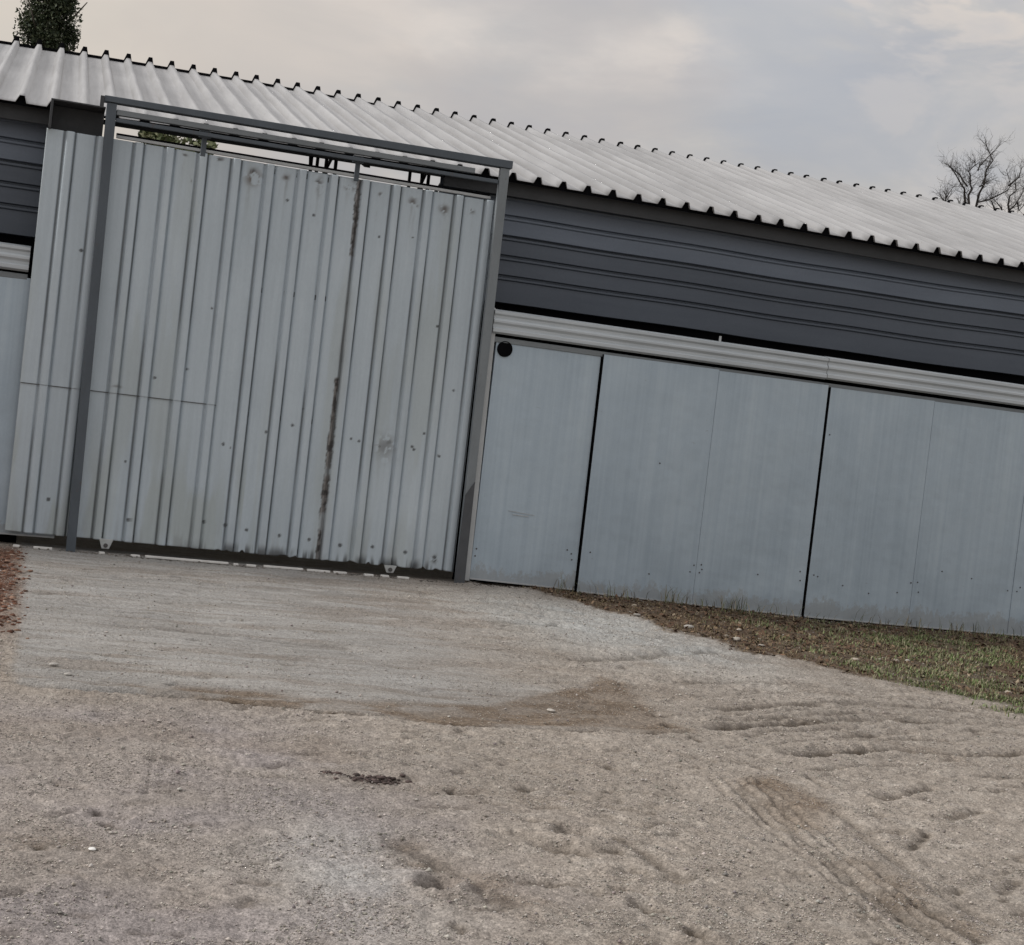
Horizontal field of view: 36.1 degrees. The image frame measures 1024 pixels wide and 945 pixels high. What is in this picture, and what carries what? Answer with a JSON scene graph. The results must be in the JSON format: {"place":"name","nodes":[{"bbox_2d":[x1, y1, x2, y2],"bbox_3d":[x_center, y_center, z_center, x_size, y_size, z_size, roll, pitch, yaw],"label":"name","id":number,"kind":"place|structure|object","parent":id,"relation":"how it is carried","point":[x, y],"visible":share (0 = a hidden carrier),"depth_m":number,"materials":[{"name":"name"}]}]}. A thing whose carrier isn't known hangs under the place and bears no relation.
{"place":"outdoors","nodes":[
{"label":"outdoors","id":0,"kind":"place"},
{"bbox_2d":[331,773,412,784],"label":"crumbled soil","id":1,"kind":"structure","parent":0,"point":[368,778],"depth_m":5.65,"materials":[{"name":"soil"}]},
{"bbox_2d":[0,535,1023,944],"bbox_3d":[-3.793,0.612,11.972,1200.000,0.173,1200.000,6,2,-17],"label":"ground","id":2,"kind":"structure","parent":0,"point":[766,801],"depth_m":6.10,"materials":[{"name":"grey gravel"}]},
{"bbox_2d":[0,550,32,638],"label":"red rubble","id":3,"kind":"object","parent":2,"relation":"on","point":[3,617],"visible":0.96,"depth_m":9.65,"materials":[{"name":"gravel"}]},
{"bbox_2d":[12,0,87,51],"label":"evergreen tree","id":4,"kind":"object","parent":2,"relation":"on","point":[46,23],"visible":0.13,"depth_m":19.41,"materials":[{"name":"green plant"}]},
{"bbox_2d":[49,662,58,665],"bbox_3d":[-2.091,0.876,7.165,0.046,0.017,0.032,6,2,-17],"label":"stone","id":5,"kind":"object","parent":2,"relation":"on","point":[53,664],"visible":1,"depth_m":7.15,"materials":[{"name":"white stone"}]},
{"bbox_2d":[138,130,217,154],"bbox_3d":[-4.580,-2.119,20.559,2.398,4.915,2.390,6,2,-17],"label":"leafy tree","id":6,"kind":"object","parent":2,"relation":"on","point":[172,138],"visible":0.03,"depth_m":20.27,"materials":[{"name":"green plant"}]},
{"bbox_2d":[13,544,408,578],"bbox_3d":[-2.330,0.715,12.446,3.122,0.025,0.047,6,2,-17],"label":"floor rail","id":7,"kind":"object","parent":2,"relation":"on","point":[219,562],"visible":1,"depth_m":12.45,"materials":[{"name":"grey metal"}]},
{"bbox_2d":[48,95,512,582],"bbox_3d":[-1.972,-0.981,12.568,3.660,3.580,0.335,6,2,-17],"label":"gate frame","id":8,"kind":"object","parent":2,"relation":"on","point":[78,117],"visible":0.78,"depth_m":12.33,"materials":[{"name":"grey paint"}]},
{"bbox_2d":[5,128,494,572],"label":"sliding gate","id":9,"kind":"structure","parent":8,"relation":"attached to","point":[284,360],"depth_m":12.52,"materials":[{"name":"metal"}]},
{"bbox_2d":[313,770,349,776],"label":"crumbled soil","id":10,"kind":"structure","parent":2,"relation":"on","point":[332,773],"depth_m":5.64,"materials":[{"name":"soil"}]},
{"bbox_2d":[0,36,1023,590],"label":"metal shed","id":11,"kind":"structure","parent":2,"relation":"on","point":[636,252],"depth_m":14.36,"materials":[{"name":"grey metal"}]},
{"bbox_2d":[0,277,53,537],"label":"sliding door","id":12,"kind":"structure","parent":11,"relation":"attached to","point":[14,296],"depth_m":12.07,"materials":[{"name":"metal"}]},
{"bbox_2d":[469,341,600,589],"bbox_3d":[0.196,-0.051,13.235,0.932,2.028,0.052,6,2,-17],"label":"sliding door","id":13,"kind":"structure","parent":11,"relation":"attached to","point":[536,451],"depth_m":13.22,"materials":[{"name":"metal"}]},
{"bbox_2d":[574,354,828,616],"bbox_3d":[1.672,0.141,13.674,2.150,2.087,0.052,6,2,-17],"label":"sliding door","id":14,"kind":"structure","parent":11,"relation":"attached to","point":[701,482],"depth_m":13.65,"materials":[{"name":"metal"}]},
{"bbox_2d":[801,387,1023,636],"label":"sliding door","id":15,"kind":"structure","parent":11,"relation":"attached to","point":[918,513],"depth_m":14.29,"materials":[{"name":"metal"}]},
{"bbox_2d":[1,544,1022,638],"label":"drifted grit","id":16,"kind":"object","parent":2,"relation":"on","point":[60,550],"visible":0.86,"depth_m":12.95,"materials":[{"name":"gravel"}]},
{"bbox_2d":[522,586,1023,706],"bbox_3d":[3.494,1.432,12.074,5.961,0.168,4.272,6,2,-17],"label":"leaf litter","id":17,"kind":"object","parent":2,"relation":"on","point":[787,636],"visible":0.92,"depth_m":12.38,"materials":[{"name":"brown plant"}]},
{"bbox_2d":[552,570,1021,638],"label":"weeds","id":18,"kind":"object","parent":2,"relation":"on","point":[742,610],"visible":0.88,"depth_m":13.71,"materials":[{"name":"green plant"}]},
{"bbox_2d":[932,173,966,201],"bbox_3d":[7.889,-2.094,29.766,0.673,7.216,0.573,6,2,-17],"label":"bare tree","id":19,"kind":"object","parent":2,"relation":"on","point":[947,194],"visible":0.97,"depth_m":29.70,"materials":[{"name":"grey plant"}]},
{"bbox_2d":[935,125,1023,206],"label":"bare tree","id":20,"kind":"object","parent":2,"relation":"on","point":[984,180],"visible":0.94,"depth_m":30.09,"materials":[{"name":"grey plant"}]},
{"bbox_2d":[984,165,1023,214],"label":"bare tree","id":21,"kind":"object","parent":2,"relation":"on","point":[1011,205],"visible":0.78,"depth_m":30.68,"materials":[{"name":"grey plant"}]},
{"bbox_2d":[0,0,1023,214],"label":"sky","id":22,"kind":"structure","parent":0,"point":[867,93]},
{"bbox_2d":[523,585,1023,702],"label":"dry grass","id":23,"kind":"structure","parent":0,"point":[800,642],"depth_m":12.34,"materials":[{"name":"brown plant"}]},
{"bbox_2d":[532,587,1023,703],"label":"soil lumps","id":24,"kind":"object","parent":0,"point":[796,649],"visible":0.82,"depth_m":12.16,"materials":[{"name":"soil"}]},
{"bbox_2d":[701,608,1023,718],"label":"grass","id":25,"kind":"structure","parent":0,"point":[950,675],"depth_m":11.84,"materials":[{"name":"plant"}]}
]}

